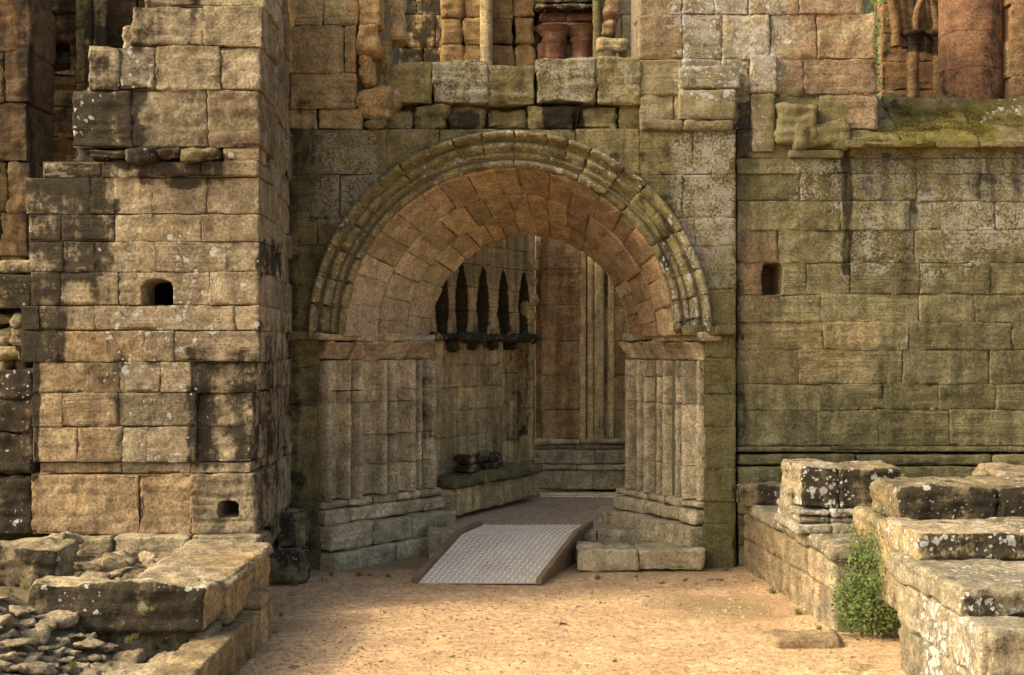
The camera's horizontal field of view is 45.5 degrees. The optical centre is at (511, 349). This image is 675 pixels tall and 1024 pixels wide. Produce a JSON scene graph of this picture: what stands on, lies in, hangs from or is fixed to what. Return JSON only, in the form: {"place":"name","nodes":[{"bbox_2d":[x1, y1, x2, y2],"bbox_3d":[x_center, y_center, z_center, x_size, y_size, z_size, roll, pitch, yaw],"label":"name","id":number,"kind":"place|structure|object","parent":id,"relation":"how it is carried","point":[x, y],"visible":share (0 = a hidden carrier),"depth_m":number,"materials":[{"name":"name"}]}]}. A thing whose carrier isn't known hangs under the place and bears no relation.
{"place":"outdoors","nodes":[
{"label":"outdoors","id":0,"kind":"place"},
{"bbox_2d":[0,591,146,674],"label":"earth bank","id":1,"kind":"structure","parent":0,"point":[27,648],"depth_m":8.13,"materials":[{"name":"brown soil"}]},
{"bbox_2d":[0,607,7,614],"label":"rubble stone","id":2,"kind":"object","parent":1,"relation":"on","point":[3,610],"visible":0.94,"depth_m":8.09,"materials":[{"name":"brown stone"}]},
{"bbox_2d":[0,646,9,650],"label":"rubble stone","id":3,"kind":"object","parent":1,"relation":"on","point":[5,648],"visible":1,"depth_m":7.57,"materials":[{"name":"brown stone"}]},
{"bbox_2d":[0,614,12,625],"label":"rubble stone","id":4,"kind":"object","parent":1,"relation":"on","point":[6,618],"visible":1,"depth_m":7.85,"materials":[{"name":"beige stone"}]},
{"bbox_2d":[0,651,16,659],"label":"rubble stone","id":5,"kind":"object","parent":1,"relation":"on","point":[10,655],"visible":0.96,"depth_m":7.44,"materials":[{"name":"beige stone"}]},
{"bbox_2d":[1,629,17,637],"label":"rubble stone","id":6,"kind":"object","parent":1,"relation":"on","point":[10,633],"visible":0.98,"depth_m":7.81,"materials":[{"name":"beige stone"}]},
{"bbox_2d":[2,664,29,674],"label":"rubble stone","id":7,"kind":"object","parent":1,"relation":"on","point":[21,669],"visible":0.8,"depth_m":7.32,"materials":[{"name":"beige stone"}]},
{"bbox_2d":[0,660,12,670],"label":"rubble stone","id":8,"kind":"object","parent":7,"relation":"on","point":[4,665],"visible":1,"depth_m":7.30,"materials":[{"name":"beige stone"}]},
{"bbox_2d":[12,623,22,627],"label":"rubble stone","id":9,"kind":"object","parent":1,"relation":"on","point":[15,625],"visible":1,"depth_m":8.00,"materials":[{"name":"brown stone"}]},
{"bbox_2d":[8,605,29,615],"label":"rubble stone","id":10,"kind":"object","parent":1,"relation":"on","point":[18,610],"visible":1,"depth_m":8.21,"materials":[{"name":"beige stone"}]},
{"bbox_2d":[0,638,37,646],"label":"rubble stone","id":11,"kind":"object","parent":1,"relation":"on","point":[14,642],"visible":0.94,"depth_m":7.66,"materials":[{"name":"beige stone"}]},
{"bbox_2d":[17,652,28,656],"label":"rubble stone","id":12,"kind":"object","parent":1,"relation":"on","point":[23,654],"visible":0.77,"depth_m":7.62,"materials":[{"name":"brown stone"}]},
{"bbox_2d":[19,617,36,627],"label":"rubble stone","id":13,"kind":"object","parent":1,"relation":"on","point":[29,622],"visible":0.89,"depth_m":8.15,"materials":[{"name":"beige stone"}]},
{"bbox_2d":[25,606,36,612],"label":"rubble stone","id":14,"kind":"object","parent":1,"relation":"on","point":[31,609],"visible":0.88,"depth_m":8.38,"materials":[{"name":"beige stone"}]},
{"bbox_2d":[25,651,43,660],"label":"rubble stone","id":15,"kind":"object","parent":1,"relation":"on","point":[35,656],"visible":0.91,"depth_m":7.65,"materials":[{"name":"brown stone"}]},
{"bbox_2d":[20,624,50,644],"bbox_3d":[-3.125,1.873,7.991,0.194,0.087,0.191,-9,13,-11],"label":"rubble stone","id":16,"kind":"object","parent":1,"relation":"on","point":[42,633],"visible":0.89,"depth_m":7.96,"materials":[{"name":"beige stone"}]},
{"bbox_2d":[30,614,45,617],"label":"rubble stone","id":17,"kind":"object","parent":1,"relation":"on","point":[40,616],"visible":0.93,"depth_m":8.30,"materials":[{"name":"beige stone"}]},
{"bbox_2d":[19,659,57,674],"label":"rubble stone","id":18,"kind":"object","parent":1,"relation":"on","point":[38,667],"visible":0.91,"depth_m":7.42,"materials":[{"name":"beige stone"}]},
{"bbox_2d":[37,646,51,651],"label":"rubble stone","id":19,"kind":"object","parent":1,"relation":"on","point":[44,648],"visible":1,"depth_m":7.84,"materials":[{"name":"brown stone"}]},
{"bbox_2d":[35,619,58,631],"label":"rubble stone","id":20,"kind":"object","parent":1,"relation":"on","point":[52,624],"visible":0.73,"depth_m":8.19,"materials":[{"name":"beige stone"}]},
{"bbox_2d":[40,656,55,661],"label":"rubble stone","id":21,"kind":"object","parent":1,"relation":"on","point":[47,659],"visible":0.91,"depth_m":7.74,"materials":[{"name":"brown stone"}]},
{"bbox_2d":[45,662,59,666],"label":"rubble stone","id":22,"kind":"object","parent":1,"relation":"on","point":[55,664],"visible":0.66,"depth_m":7.67,"materials":[{"name":"beige stone"}]},
{"bbox_2d":[50,644,61,648],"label":"rubble stone","id":23,"kind":"object","parent":1,"relation":"on","point":[56,646],"visible":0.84,"depth_m":7.99,"materials":[{"name":"beige stone"}]},
{"bbox_2d":[51,647,65,657],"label":"rubble stone","id":24,"kind":"object","parent":1,"relation":"on","point":[58,653],"visible":0.98,"depth_m":7.90,"materials":[{"name":"beige stone"}]},
{"bbox_2d":[42,609,78,628],"bbox_3d":[-3.133,1.863,8.403,0.231,0.094,0.246,6,17,32],"label":"rubble stone","id":25,"kind":"object","parent":1,"relation":"on","point":[66,618],"visible":0.7,"depth_m":8.39,"materials":[{"name":"beige stone"}]},
{"bbox_2d":[56,637,70,645],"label":"rubble stone","id":26,"kind":"object","parent":1,"relation":"on","point":[63,641],"visible":0.98,"depth_m":8.11,"materials":[{"name":"beige stone"}]},
{"bbox_2d":[56,658,70,662],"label":"rubble stone","id":27,"kind":"object","parent":1,"relation":"on","point":[63,660],"visible":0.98,"depth_m":7.82,"materials":[{"name":"beige stone"}]},
{"bbox_2d":[60,665,71,673],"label":"rubble stone","id":28,"kind":"object","parent":1,"relation":"on","point":[65,669],"visible":0.87,"depth_m":7.71,"materials":[{"name":"stone"}]},
{"bbox_2d":[61,634,73,638],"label":"rubble stone","id":29,"kind":"object","parent":1,"relation":"on","point":[71,636],"visible":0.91,"depth_m":8.22,"materials":[{"name":"beige stone"}]},
{"bbox_2d":[66,661,76,668],"bbox_3d":[-2.779,1.980,7.701,0.084,0.056,0.077,0,0,-34],"label":"grass tuft","id":30,"kind":"object","parent":1,"relation":"on","point":[72,665],"visible":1,"depth_m":7.69,"materials":[{"name":"green plant"}]},
{"bbox_2d":[65,648,81,655],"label":"rubble stone","id":31,"kind":"object","parent":1,"relation":"on","point":[69,651],"visible":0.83,"depth_m":7.98,"materials":[{"name":"beige stone"}]},
{"bbox_2d":[69,632,84,637],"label":"rubble stone","id":32,"kind":"object","parent":1,"relation":"on","point":[80,635],"visible":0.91,"depth_m":8.32,"materials":[{"name":"beige stone"}]},
{"bbox_2d":[76,657,88,661],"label":"rubble stone","id":33,"kind":"object","parent":1,"relation":"on","point":[83,658],"visible":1,"depth_m":7.99,"materials":[{"name":"brown stone"}]},
{"bbox_2d":[76,662,89,669],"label":"rubble stone","id":34,"kind":"object","parent":1,"relation":"on","point":[81,666],"visible":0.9,"depth_m":7.88,"materials":[{"name":"beige stone"}]},
{"bbox_2d":[80,632,97,639],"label":"rubble stone","id":35,"kind":"object","parent":1,"relation":"on","point":[92,635],"visible":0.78,"depth_m":8.39,"materials":[{"name":"beige stone"}]},
{"bbox_2d":[73,637,105,648],"bbox_3d":[-2.849,1.990,8.240,0.162,0.066,0.240,11,-6,8],"label":"rubble stone","id":36,"kind":"object","parent":1,"relation":"on","point":[90,643],"visible":1,"depth_m":8.20,"materials":[{"name":"beige stone"}]},
{"bbox_2d":[79,667,103,674],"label":"rubble stone","id":37,"kind":"object","parent":1,"relation":"on","point":[88,671],"visible":1,"depth_m":7.80,"materials":[{"name":"beige stone"}]},
{"bbox_2d":[88,654,102,662],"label":"rubble stone","id":38,"kind":"object","parent":1,"relation":"on","point":[93,658],"visible":0.9,"depth_m":8.08,"materials":[{"name":"beige stone"}]},
{"bbox_2d":[90,662,111,672],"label":"rubble stone","id":39,"kind":"object","parent":1,"relation":"on","point":[96,665],"visible":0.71,"depth_m":7.96,"materials":[{"name":"beige stone"}]},
{"bbox_2d":[104,660,113,666],"bbox_3d":[-2.597,2.026,7.894,0.068,0.044,0.066,0,0,22],"label":"grass tuft","id":40,"kind":"object","parent":39,"relation":"on","point":[110,664],"visible":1,"depth_m":7.89,"materials":[{"name":"green plant"}]},
{"bbox_2d":[97,655,106,662],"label":"rubble stone","id":41,"kind":"object","parent":1,"relation":"on","point":[103,659],"visible":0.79,"depth_m":8.14,"materials":[{"name":"brown stone"}]},
{"bbox_2d":[99,643,118,652],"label":"rubble stone","id":42,"kind":"object","parent":1,"relation":"on","point":[108,647],"visible":0.96,"depth_m":8.35,"materials":[{"name":"beige stone"}]},
{"bbox_2d":[110,648,146,663],"bbox_3d":[-2.635,2.123,8.301,0.259,0.107,0.210,-8,10,9],"label":"rubble stone","id":43,"kind":"object","parent":1,"relation":"on","point":[137,656],"visible":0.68,"depth_m":8.29,"materials":[{"name":"beige stone"}]},
{"bbox_2d":[123,636,131,642],"bbox_3d":[-2.621,1.975,8.347,0.085,0.054,0.082,0,0,-44],"label":"grass tuft","id":44,"kind":"object","parent":43,"relation":"on","point":[128,639],"visible":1,"depth_m":8.33,"materials":[{"name":"green plant"}]},
{"bbox_2d":[147,651,173,662],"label":"rubble stone","id":45,"kind":"object","parent":1,"relation":"on","point":[162,657],"visible":0.34,"depth_m":8.33,"materials":[{"name":"beige stone"}]},
{"bbox_2d":[0,0,290,411],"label":"ruined tower","id":46,"kind":"structure","parent":0,"point":[44,61],"depth_m":16.11,"materials":[{"name":"stone"}]},
{"bbox_2d":[0,531,901,674],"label":"ground","id":47,"kind":"structure","parent":0,"point":[884,653],"depth_m":10.15,"materials":[{"name":"beige sand"}]},
{"bbox_2d":[0,260,50,540],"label":"rough wall","id":48,"kind":"structure","parent":47,"relation":"on","point":[19,467],"depth_m":11.06,"materials":[{"name":"stone"}]},
{"bbox_2d":[0,537,273,674],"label":"stone platform","id":49,"kind":"structure","parent":47,"relation":"on","point":[200,607],"depth_m":8.60,"materials":[{"name":"stone"}]},
{"bbox_2d":[0,558,141,602],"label":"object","id":50,"kind":"structure","parent":49,"relation":"in","point":[20,593],"depth_m":9.21,"materials":[{"name":"beige stone"}]},
{"bbox_2d":[20,580,29,589],"bbox_3d":[-3.470,1.677,8.694,0.089,0.064,0.097,0,0,-33],"label":"grass tuft","id":51,"kind":"object","parent":50,"relation":"on","point":[25,586],"visible":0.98,"depth_m":8.69,"materials":[{"name":"green plant"}]},
{"bbox_2d":[75,556,90,561],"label":"rubble stone","id":52,"kind":"object","parent":50,"relation":"on","point":[80,558],"visible":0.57,"depth_m":10.41,"materials":[{"name":"brown stone"}]},
{"bbox_2d":[74,562,101,570],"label":"rubble stone","id":53,"kind":"object","parent":50,"relation":"on","point":[82,566],"visible":0.89,"depth_m":9.90,"materials":[{"name":"beige stone"}]},
{"bbox_2d":[86,568,102,571],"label":"rubble stone","id":54,"kind":"object","parent":50,"relation":"on","point":[99,570],"visible":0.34,"depth_m":9.79,"materials":[{"name":"brown stone"}]},
{"bbox_2d":[80,571,110,577],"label":"rubble stone","id":55,"kind":"object","parent":50,"relation":"on","point":[105,574],"visible":0.23,"depth_m":9.40,"materials":[{"name":"beige stone"}]},
{"bbox_2d":[86,550,127,565],"bbox_3d":[-3.387,1.784,10.200,0.410,0.132,0.256,-14,23,-42],"label":"rubble stone","id":56,"kind":"object","parent":50,"relation":"on","point":[98,561],"visible":0.26,"depth_m":10.21,"materials":[{"name":"beige stone"}]},
{"bbox_2d":[102,553,136,571],"bbox_3d":[-3.209,1.761,9.927,0.275,0.180,0.404,14,-5,-14],"label":"rubble stone","id":57,"kind":"object","parent":50,"relation":"on","point":[112,561],"visible":0.73,"depth_m":9.80,"materials":[{"name":"beige stone"}]},
{"bbox_2d":[107,567,138,578],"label":"rubble stone","id":58,"kind":"object","parent":50,"relation":"on","point":[118,572],"visible":0.64,"depth_m":9.56,"materials":[{"name":"beige stone"}]},
{"bbox_2d":[120,568,144,579],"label":"rubble stone","id":59,"kind":"object","parent":50,"relation":"on","point":[134,573],"visible":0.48,"depth_m":9.56,"materials":[{"name":"beige stone"}]},
{"bbox_2d":[137,551,156,563],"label":"rubble stone","id":60,"kind":"object","parent":50,"relation":"on","point":[143,556],"visible":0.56,"depth_m":10.36,"materials":[{"name":"beige stone"}]},
{"bbox_2d":[141,560,155,566],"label":"rubble stone","id":61,"kind":"object","parent":50,"relation":"on","point":[147,563],"visible":0.42,"depth_m":10.07,"materials":[{"name":"beige stone"}]},
{"bbox_2d":[149,557,167,562],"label":"rubble stone","id":62,"kind":"object","parent":50,"relation":"on","point":[155,560],"visible":0.4,"depth_m":10.22,"materials":[{"name":"beige stone"}]},
{"bbox_2d":[156,550,172,557],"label":"rubble stone","id":63,"kind":"object","parent":50,"relation":"on","point":[168,553],"visible":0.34,"depth_m":10.38,"materials":[{"name":"beige stone"}]},
{"bbox_2d":[21,0,292,557],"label":"ruined pier","id":64,"kind":"structure","parent":47,"relation":"on","point":[157,320],"depth_m":10.80,"materials":[{"name":"stone"}]},
{"bbox_2d":[269,546,310,583],"bbox_3d":[-2.226,2.139,12.155,0.400,0.370,0.392,0,0,0],"label":"fallen block","id":65,"kind":"object","parent":47,"relation":"on","point":[288,565],"depth_m":12.00,"materials":[{"name":"stone"}]},
{"bbox_2d":[277,512,309,547],"bbox_3d":[-2.248,1.830,12.459,0.322,0.360,0.361,0,0,0],"label":"fallen block","id":66,"kind":"object","parent":65,"relation":"on","point":[294,527],"depth_m":12.31,"materials":[{"name":"stone"}]},
{"bbox_2d":[272,507,310,546],"bbox_3d":[-2.335,2.013,12.628,0.432,0.702,0.677,0,0,0],"label":"rough footing","id":67,"kind":"object","parent":47,"relation":"on","point":[287,509],"visible":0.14,"depth_m":12.72,"materials":[{"name":"stone"}]},
{"bbox_2d":[290,580,298,586],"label":"grass tuft","id":68,"kind":"object","parent":47,"relation":"on","point":[294,583],"visible":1,"depth_m":11.97,"materials":[{"name":"green plant"}]},
{"bbox_2d":[289,665,300,668],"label":"rubble stone","id":69,"kind":"object","parent":47,"relation":"on","point":[294,666],"visible":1,"depth_m":8.87,"materials":[{"name":"brown stone"}]},
{"bbox_2d":[411,521,592,585],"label":"access ramp","id":70,"kind":"structure","parent":47,"relation":"on","point":[478,552],"depth_m":12.74,"materials":[{"name":"grey metal"}]},
{"bbox_2d":[288,56,735,571],"bbox_3d":[0.008,-0.374,13.703,4.769,5.588,2.066,0,0,0],"label":"stone archway","id":71,"kind":"object","parent":47,"relation":"on","point":[455,165],"visible":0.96,"depth_m":13.11,"materials":[{"name":"stone"}]},
{"bbox_2d":[288,0,407,129],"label":"broken wall","id":72,"kind":"structure","parent":71,"relation":"on","point":[343,53],"depth_m":13.01,"materials":[{"name":"stone"}]},
{"bbox_2d":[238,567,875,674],"bbox_3d":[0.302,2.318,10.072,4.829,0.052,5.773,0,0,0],"label":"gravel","id":73,"kind":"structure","parent":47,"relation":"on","point":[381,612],"depth_m":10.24,"materials":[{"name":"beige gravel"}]},
{"bbox_2d":[690,670,750,674],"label":"flagstone","id":74,"kind":"object","parent":47,"relation":"on","point":[694,672],"visible":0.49,"depth_m":8.71,"materials":[{"name":"beige stone"}]},
{"bbox_2d":[767,586,776,593],"bbox_3d":[2.475,2.285,11.607,0.124,0.086,0.133,0,0,38],"label":"grass tuft","id":75,"kind":"object","parent":47,"relation":"on","point":[771,591],"visible":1,"depth_m":11.59,"materials":[{"name":"green plant"}]},
{"bbox_2d":[793,607,802,614],"bbox_3d":[2.503,2.289,10.681,0.131,0.077,0.100,0,0,-60],"label":"grass tuft","id":76,"kind":"object","parent":47,"relation":"on","point":[798,611],"visible":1,"depth_m":10.69,"materials":[{"name":"green plant"}]},
{"bbox_2d":[761,629,843,648],"bbox_3d":[2.327,2.378,9.734,0.664,0.273,0.530,0,0,0],"label":"flagstone","id":77,"kind":"object","parent":47,"relation":"on","point":[806,639],"visible":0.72,"depth_m":9.55,"materials":[{"name":"beige stone"}]},
{"bbox_2d":[742,505,898,631],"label":"wall","id":78,"kind":"structure","parent":47,"relation":"on","point":[793,567],"depth_m":10.96,"materials":[{"name":"stone"}]},
{"bbox_2d":[736,481,781,506],"bbox_3d":[2.665,1.519,12.774,0.635,0.288,0.362,0,0,0],"label":"dark block","id":79,"kind":"object","parent":78,"relation":"on","point":[760,493],"depth_m":12.61,"materials":[{"name":"stone"}]},
{"bbox_2d":[778,485,794,519],"bbox_3d":[2.529,1.435,11.146,0.158,0.378,0.330,0,0,0],"label":"upright stone","id":80,"kind":"object","parent":78,"relation":"on","point":[786,498],"visible":0.6,"depth_m":11.04,"materials":[{"name":"stone"}]},
{"bbox_2d":[774,458,900,533],"bbox_3d":[2.963,1.327,11.062,1.009,0.613,0.891,0,0,0],"label":"pier stump","id":81,"kind":"object","parent":78,"relation":"on","point":[829,496],"visible":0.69,"depth_m":10.76,"materials":[{"name":"stone"}]},
{"bbox_2d":[837,663,879,670],"bbox_3d":[2.347,2.391,9.123,0.773,0.208,0.699,0,0,0],"label":"flagstone","id":82,"kind":"object","parent":47,"relation":"on","point":[856,667],"visible":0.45,"depth_m":8.85,"materials":[{"name":"beige stone"}]},
{"bbox_2d":[826,473,903,641],"bbox_3d":[2.955,1.725,9.868,0.814,1.378,0.822,0,0,0],"label":"leafy shrub","id":83,"kind":"object","parent":47,"relation":"on","point":[873,625],"visible":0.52,"depth_m":9.80,"materials":[{"name":"green plant"}]},
{"bbox_2d":[824,669,908,674],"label":"flagstone","id":84,"kind":"object","parent":47,"relation":"on","point":[892,672],"visible":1,"depth_m":8.68,"materials":[{"name":"beige stone"}]},
{"bbox_2d":[735,95,1023,566],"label":"boundary wall","id":85,"kind":"structure","parent":47,"relation":"on","point":[879,289],"depth_m":13.10,"materials":[{"name":"beige stone"}]},
{"bbox_2d":[631,0,877,159],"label":"wall","id":86,"kind":"structure","parent":85,"relation":"on","point":[778,79],"depth_m":13.11,"materials":[{"name":"stone"}]},
{"bbox_2d":[910,133,932,143],"bbox_3d":[4.361,-2.256,12.984,0.202,0.141,0.217,0,0,-31],"label":"grass tuft","id":87,"kind":"object","parent":85,"relation":"on","point":[920,137],"visible":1,"depth_m":12.96,"materials":[{"name":"green plant"}]},
{"bbox_2d":[876,0,1023,99],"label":"ruined window","id":88,"kind":"structure","parent":85,"relation":"on","point":[969,49],"depth_m":14.21,"materials":[{"name":"red stone"}]},
{"bbox_2d":[865,0,887,98],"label":"climbing plant","id":89,"kind":"object","parent":88,"relation":"attached to","point":[876,31],"visible":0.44,"depth_m":15.05,"materials":[{"name":"green plant"}]},
{"bbox_2d":[851,475,1023,674],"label":"stepped wall","id":90,"kind":"structure","parent":47,"relation":"on","point":[952,550],"depth_m":8.55,"materials":[{"name":"stone"}]},
{"bbox_2d":[447,489,620,530],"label":"passage floor","id":91,"kind":"structure","parent":0,"point":[536,509],"depth_m":15.24,"materials":[{"name":"grey stone"}]},
{"bbox_2d":[430,234,538,475],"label":"arcaded wall","id":92,"kind":"structure","parent":91,"relation":"on","point":[481,326],"depth_m":16.10,"materials":[{"name":"stone"}]},
{"bbox_2d":[434,462,542,515],"bbox_3d":[-0.394,1.754,15.567,0.710,0.485,2.375,0,0,27],"label":"stone bench","id":93,"kind":"object","parent":91,"relation":"on","point":[464,493],"visible":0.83,"depth_m":15.23,"materials":[{"name":"stone"}]},
{"bbox_2d":[454,454,479,472],"bbox_3d":[-0.563,1.421,15.262,0.280,0.234,0.264,0,0,28],"label":"shaft base","id":94,"kind":"object","parent":93,"relation":"on","point":[467,463],"visible":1,"depth_m":15.18,"materials":[{"name":"stone"}]},
{"bbox_2d":[476,450,502,468],"bbox_3d":[-0.292,1.429,15.771,0.290,0.248,0.297,0,0,28],"label":"shaft base","id":95,"kind":"object","parent":93,"relation":"on","point":[487,459],"visible":0.94,"depth_m":15.68,"materials":[{"name":"stone"}]},
{"bbox_2d":[539,491,625,496],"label":"threshold slab","id":96,"kind":"structure","parent":91,"relation":"on","point":[577,494],"depth_m":16.99,"materials":[{"name":"stone"}]},
{"bbox_2d":[534,236,640,489],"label":"passage end wall","id":97,"kind":"structure","parent":91,"relation":"on","point":[580,354],"depth_m":17.34,"materials":[{"name":"brown stone"}]},
{"bbox_2d":[399,0,876,463],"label":"ruined transept","id":98,"kind":"structure","parent":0,"point":[527,33],"depth_m":18.82,"materials":[{"name":"stone"}]},
{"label":"rubble stone","id":99,"kind":"object","parent":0,"visible":0},
{"bbox_2d":[46,531,83,544],"bbox_3d":[-3.874,1.636,10.299,0.424,0.158,0.418,-14,-11,16],"label":"rubble stone","id":100,"kind":"object","parent":99,"relation":"on","point":[65,535],"visible":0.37,"depth_m":10.20,"materials":[{"name":"beige stone"}]},
{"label":"terrace","id":101,"kind":"structure","parent":0,"visible":0},
{"bbox_2d":[972,462,1023,475],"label":"rubble stone","id":102,"kind":"object","parent":101,"relation":"on","point":[980,469],"visible":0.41,"depth_m":11.05,"materials":[{"name":"beige stone"}]},
{"bbox_2d":[985,467,1023,476],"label":"rubble stone","id":103,"kind":"object","parent":101,"relation":"on","point":[1006,472],"visible":0.77,"depth_m":10.65,"materials":[{"name":"beige stone"}]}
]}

